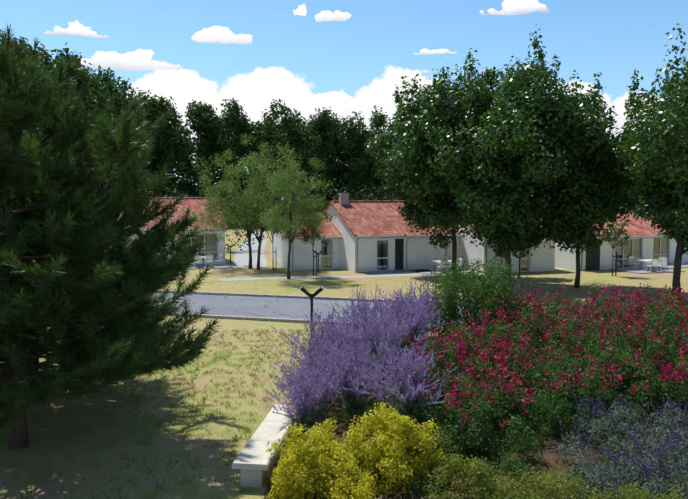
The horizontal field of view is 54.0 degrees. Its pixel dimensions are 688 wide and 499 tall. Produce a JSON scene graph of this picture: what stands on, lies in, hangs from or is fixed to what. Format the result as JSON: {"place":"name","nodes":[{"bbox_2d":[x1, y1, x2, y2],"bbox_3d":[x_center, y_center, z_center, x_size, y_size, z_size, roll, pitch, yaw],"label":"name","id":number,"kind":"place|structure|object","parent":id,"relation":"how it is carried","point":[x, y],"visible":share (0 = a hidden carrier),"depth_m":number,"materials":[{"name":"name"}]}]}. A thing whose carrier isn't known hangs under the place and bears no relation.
{"place":"outdoors","nodes":[
{"label":"outdoors","id":0,"kind":"place"},
{"bbox_2d":[0,207,687,498],"bbox_3d":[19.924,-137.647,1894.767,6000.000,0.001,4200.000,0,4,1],"label":"lawn","id":1,"kind":"structure","parent":0,"point":[547,281],"depth_m":15.73,"materials":[{"name":"green plant"}]},
{"bbox_2d":[0,29,179,198],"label":"tree","id":2,"kind":"object","parent":1,"relation":"on","point":[94,93],"depth_m":84.32,"materials":[{"name":"green plant"}]},
{"bbox_2d":[0,107,187,414],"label":"pine","id":3,"kind":"object","parent":1,"relation":"on","point":[36,213],"depth_m":14.68,"materials":[{"name":"green plant"}]},
{"bbox_2d":[0,20,222,450],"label":"pine","id":4,"kind":"object","parent":1,"relation":"on","point":[115,333],"depth_m":11.88,"materials":[{"name":"green plant"}]},
{"bbox_2d":[109,197,232,269],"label":"cottage","id":5,"kind":"structure","parent":1,"relation":"on","point":[214,249],"depth_m":49.44,"materials":[{"name":"tile"}]},
{"bbox_2d":[194,256,201,267],"bbox_3d":[-10.101,0.855,46.742,0.520,0.901,0.557,-1,4,-11],"label":"garden chair","id":6,"kind":"object","parent":5,"relation":"on","point":[200,257],"visible":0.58,"depth_m":46.50,"materials":[{"name":"white plastic"}]},
{"bbox_2d":[205,255,212,266],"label":"garden chair","id":7,"kind":"object","parent":5,"relation":"on","point":[208,261],"visible":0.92,"depth_m":46.74,"materials":[{"name":"white plastic"}]},
{"bbox_2d":[213,254,221,265],"bbox_3d":[-9.006,0.762,47.972,0.558,0.901,0.520,-3,5,-36],"label":"garden chair","id":8,"kind":"object","parent":5,"relation":"on","point":[219,257],"visible":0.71,"depth_m":47.99,"materials":[{"name":"white plastic"}]},
{"bbox_2d":[94,182,261,250],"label":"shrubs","id":9,"kind":"object","parent":1,"relation":"on","point":[174,191],"visible":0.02,"depth_m":62.27,"materials":[{"name":"green plant"}]},
{"bbox_2d":[226,243,234,262],"bbox_3d":[-8.522,0.271,50.715,0.692,1.468,0.180,0,4,1],"label":"path light","id":10,"kind":"object","parent":1,"relation":"on","point":[230,250],"visible":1,"depth_m":50.66,"materials":[{"name":"black metal"}]},
{"bbox_2d":[189,134,296,268],"bbox_3d":[-6.759,-3.312,46.599,7.495,9.240,7.054,0,4,1],"label":"young tree","id":11,"kind":"object","parent":1,"relation":"on","point":[221,208],"depth_m":46.20,"materials":[{"name":"green plant"}]},
{"bbox_2d":[232,231,267,267],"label":"paved lane","id":12,"kind":"structure","parent":1,"relation":"on","point":[241,259],"depth_m":57.28,"materials":[{"name":"concrete"}]},
{"bbox_2d":[232,404,298,487],"bbox_3d":[-1.374,3.637,12.733,0.600,0.450,3.218,1,4,7],"label":"stone bench","id":13,"kind":"object","parent":1,"relation":"on","point":[254,461],"visible":0.83,"depth_m":11.80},
{"bbox_2d":[234,141,307,269],"bbox_3d":[-4.812,-2.904,45.566,5.562,8.595,5.892,0,4,1],"label":"young tree","id":14,"kind":"object","parent":1,"relation":"on","point":[254,185],"depth_m":44.90,"materials":[{"name":"green plant"}]},
{"bbox_2d":[258,199,288,269],"bbox_3d":[-4.766,-0.968,45.111,2.376,4.790,2.354,0,4,1],"label":"plum sapling","id":15,"kind":"object","parent":1,"relation":"on","point":[264,228],"depth_m":45.37,"materials":[{"name":"green plant"}]},
{"bbox_2d":[248,147,336,278],"bbox_3d":[-3.079,-2.144,40.411,5.455,7.837,6.035,0,4,1],"label":"young tree","id":16,"kind":"object","parent":1,"relation":"on","point":[274,220],"depth_m":39.74,"materials":[{"name":"green plant"}]},
{"bbox_2d":[268,212,342,269],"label":"house","id":17,"kind":"structure","parent":1,"relation":"on","point":[301,256],"depth_m":46.42,"materials":[{"name":"paint"}]},
{"bbox_2d":[301,210,329,275],"bbox_3d":[-1.806,-0.421,41.984,1.984,4.166,1.932,0,4,1],"label":"plum sapling","id":18,"kind":"object","parent":1,"relation":"on","point":[305,235],"depth_m":41.82,"materials":[{"name":"green plant"}]},
{"bbox_2d":[313,250,322,271],"bbox_3d":[-1.690,0.756,44.261,0.692,1.468,0.180,0,4,1],"label":"path light","id":19,"kind":"object","parent":1,"relation":"on","point":[320,252],"visible":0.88,"depth_m":44.21,"materials":[{"name":"black metal"}]},
{"bbox_2d":[265,402,443,498],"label":"golden shrubs","id":20,"kind":"object","parent":1,"relation":"on","point":[394,431],"visible":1,"depth_m":11.05,"materials":[{"name":"yellow plant"}]},
{"bbox_2d":[257,274,467,433],"bbox_3d":[0.303,2.229,16.389,5.283,2.774,8.122,0,4,1],"label":"russian sage","id":21,"kind":"object","parent":1,"relation":"on","point":[359,344],"depth_m":14.68,"materials":[{"name":"purple plant"}]},
{"bbox_2d":[130,90,642,225],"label":"trees","id":22,"kind":"object","parent":1,"relation":"on","point":[308,138],"depth_m":115.17,"materials":[{"name":"green plant"}]},
{"bbox_2d":[323,193,460,274],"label":"cottage","id":23,"kind":"structure","parent":1,"relation":"on","point":[373,236],"depth_m":45.37,"materials":[{"name":"paint"}]},
{"bbox_2d":[158,182,642,227],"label":"trees","id":24,"kind":"object","parent":1,"relation":"on","point":[360,185],"visible":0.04,"depth_m":114.22,"materials":[{"name":"green plant"}]},
{"bbox_2d":[387,214,475,274],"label":"cottage","id":25,"kind":"structure","parent":1,"relation":"on","point":[410,259],"depth_m":45.28,"materials":[{"name":"paint"}]},
{"bbox_2d":[427,257,436,269],"bbox_3d":[5.874,0.976,45.128,0.520,0.901,0.556,-2,5,-28],"label":"garden chair","id":26,"kind":"object","parent":25,"relation":"on","point":[429,261],"visible":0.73,"depth_m":45.23,"materials":[{"name":"white plastic"}]},
{"bbox_2d":[431,260,451,269],"bbox_3d":[6.471,1.105,44.511,1.250,0.736,0.800,-2,5,-19],"label":"garden table","id":27,"kind":"object","parent":25,"relation":"on","point":[437,261],"visible":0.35,"depth_m":44.58,"materials":[{"name":"white plastic"}]},
{"bbox_2d":[438,260,447,272],"bbox_3d":[6.397,1.088,43.645,0.520,0.901,0.557,-1,4,-11],"label":"garden chair","id":28,"kind":"object","parent":25,"relation":"on","point":[441,263],"visible":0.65,"depth_m":43.41,"materials":[{"name":"white plastic"}]},
{"bbox_2d":[364,61,519,275],"bbox_3d":[6.383,-5.058,41.450,10.193,13.504,8.964,0,4,1],"label":"tree","id":29,"kind":"object","parent":1,"relation":"on","point":[412,174],"depth_m":39.87,"materials":[{"name":"green plant"}]},
{"bbox_2d":[277,179,633,211],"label":"trees","id":30,"kind":"object","parent":1,"relation":"on","point":[372,197],"visible":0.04,"depth_m":60.27,"materials":[{"name":"green plant"}]},
{"bbox_2d":[455,218,554,272],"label":"cottage","id":31,"kind":"structure","parent":1,"relation":"on","point":[542,259],"depth_m":44.62,"materials":[{"name":"paint"}]},
{"bbox_2d":[516,253,524,276],"bbox_3d":[10.781,0.969,41.437,0.692,1.468,0.180,0,4,1],"label":"path light","id":32,"kind":"object","parent":1,"relation":"on","point":[519,262],"visible":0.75,"depth_m":41.38,"materials":[{"name":"black metal"}]},
{"bbox_2d":[421,24,622,286],"bbox_3d":[9.549,-4.618,36.270,10.783,13.426,12.697,0,4,1],"label":"tree","id":33,"kind":"object","parent":1,"relation":"on","point":[538,120],"depth_m":34.61,"materials":[{"name":"green plant"}]},
{"bbox_2d":[392,428,684,498],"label":"shrubs","id":34,"kind":"object","parent":1,"relation":"on","point":[479,474],"visible":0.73,"depth_m":10.52,"materials":[{"name":"green plant"}]},
{"bbox_2d":[517,94,646,287],"bbox_3d":[12.576,-3.081,36.511,6.800,10.318,7.690,0,4,1],"label":"tree","id":35,"kind":"object","parent":1,"relation":"on","point":[599,205],"depth_m":34.77,"materials":[{"name":"green plant"}]},
{"bbox_2d":[541,218,684,273],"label":"cottage","id":36,"kind":"structure","parent":1,"relation":"on","point":[638,245],"depth_m":46.29,"materials":[{"name":"paint"}]},
{"bbox_2d":[629,256,639,268],"bbox_3d":[19.671,0.933,45.695,0.520,0.901,0.556,-2,5,-28],"label":"garden chair","id":37,"kind":"object","parent":36,"relation":"on","point":[631,260],"visible":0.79,"depth_m":45.83,"materials":[{"name":"white plastic"}]},
{"bbox_2d":[637,259,659,270],"bbox_3d":[20.268,1.063,45.079,1.250,0.736,0.800,-2,5,-19],"label":"garden table","id":38,"kind":"object","parent":36,"relation":"on","point":[645,260],"visible":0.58,"depth_m":44.83,"materials":[{"name":"white plastic"}]},
{"bbox_2d":[646,259,657,271],"bbox_3d":[20.194,1.045,44.213,0.520,0.901,0.557,-1,4,-11],"label":"garden chair","id":39,"kind":"object","parent":36,"relation":"on","point":[654,262],"visible":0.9,"depth_m":43.97,"materials":[{"name":"white plastic"}]},
{"bbox_2d":[654,257,665,269],"bbox_3d":[21.290,0.952,45.443,0.558,0.901,0.520,-3,5,-36],"label":"garden chair","id":40,"kind":"object","parent":36,"relation":"on","point":[660,261],"visible":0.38,"depth_m":45.51,"materials":[{"name":"white plastic"}]},
{"bbox_2d":[655,258,667,270],"bbox_3d":[20.907,1.026,44.464,0.520,0.901,0.557,-2,5,-19],"label":"garden chair","id":41,"kind":"object","parent":36,"relation":"on","point":[663,262],"visible":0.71,"depth_m":44.22,"materials":[{"name":"white plastic"}]},
{"bbox_2d":[600,219,630,275],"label":"sapling","id":42,"kind":"object","parent":1,"relation":"on","point":[615,235],"depth_m":41.85,"materials":[{"name":"green plant"}]},
{"bbox_2d":[550,390,687,498],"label":"lavender","id":43,"kind":"object","parent":1,"relation":"on","point":[653,487],"depth_m":11.60,"materials":[{"name":"purple plant"}]},
{"bbox_2d":[608,23,687,299],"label":"tree","id":44,"kind":"object","parent":1,"relation":"on","point":[659,156],"depth_m":30.29,"materials":[{"name":"green plant"}]},
{"bbox_2d":[616,212,687,268],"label":"cottage","id":45,"kind":"structure","parent":1,"relation":"on","point":[664,247],"depth_m":50.02,"materials":[{"name":"paint"}]},
{"bbox_2d":[0,0,687,199],"label":"sky","id":46,"kind":"structure","parent":0,"point":[344,56],"materials":[{"name":"blue"}]},
{"bbox_2d":[133,290,617,329],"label":"road asphalt","id":47,"kind":"structure","parent":0,"point":[268,307],"depth_m":30.17,"materials":[{"name":"grey asphalt"}]},
{"bbox_2d":[219,268,569,280],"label":"foot path","id":48,"kind":"structure","parent":0,"point":[285,277],"depth_m":41.77,"materials":[{"name":"concrete"}]},
{"bbox_2d":[420,255,523,343],"bbox_3d":[3.597,1.589,19.151,2.678,2.940,3.288,0,4,1],"label":"shrub","id":49,"kind":"object","parent":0,"point":[455,292],"depth_m":18.32,"materials":[{"name":"green plant"}]},
{"bbox_2d":[263,336,687,498],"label":"flower bed soil","id":50,"kind":"structure","parent":0,"point":[550,458],"depth_m":12.42,"materials":[{"name":"brown soil"}]},
{"bbox_2d":[300,287,323,364],"bbox_3d":[-0.923,2.207,19.390,0.692,2.304,0.180,0,4,1],"label":"path light","id":51,"kind":"object","parent":50,"relation":"on","point":[308,294],"visible":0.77,"depth_m":19.30,"materials":[{"name":"black metal"}]},
{"bbox_2d":[296,475,687,498],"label":"dry stalks","id":52,"kind":"object","parent":50,"relation":"on","point":[452,493],"visible":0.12,"depth_m":10.96,"materials":[{"name":"plant"}]},
{"bbox_2d":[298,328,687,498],"bbox_3d":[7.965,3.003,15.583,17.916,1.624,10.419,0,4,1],"label":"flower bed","id":53,"kind":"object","parent":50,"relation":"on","point":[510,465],"visible":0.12,"depth_m":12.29,"materials":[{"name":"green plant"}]},
{"bbox_2d":[396,275,687,471],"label":"flowering shrub","id":54,"kind":"object","parent":50,"relation":"on","point":[479,429],"depth_m":14.31,"materials":[{"name":"plant"}]}
]}

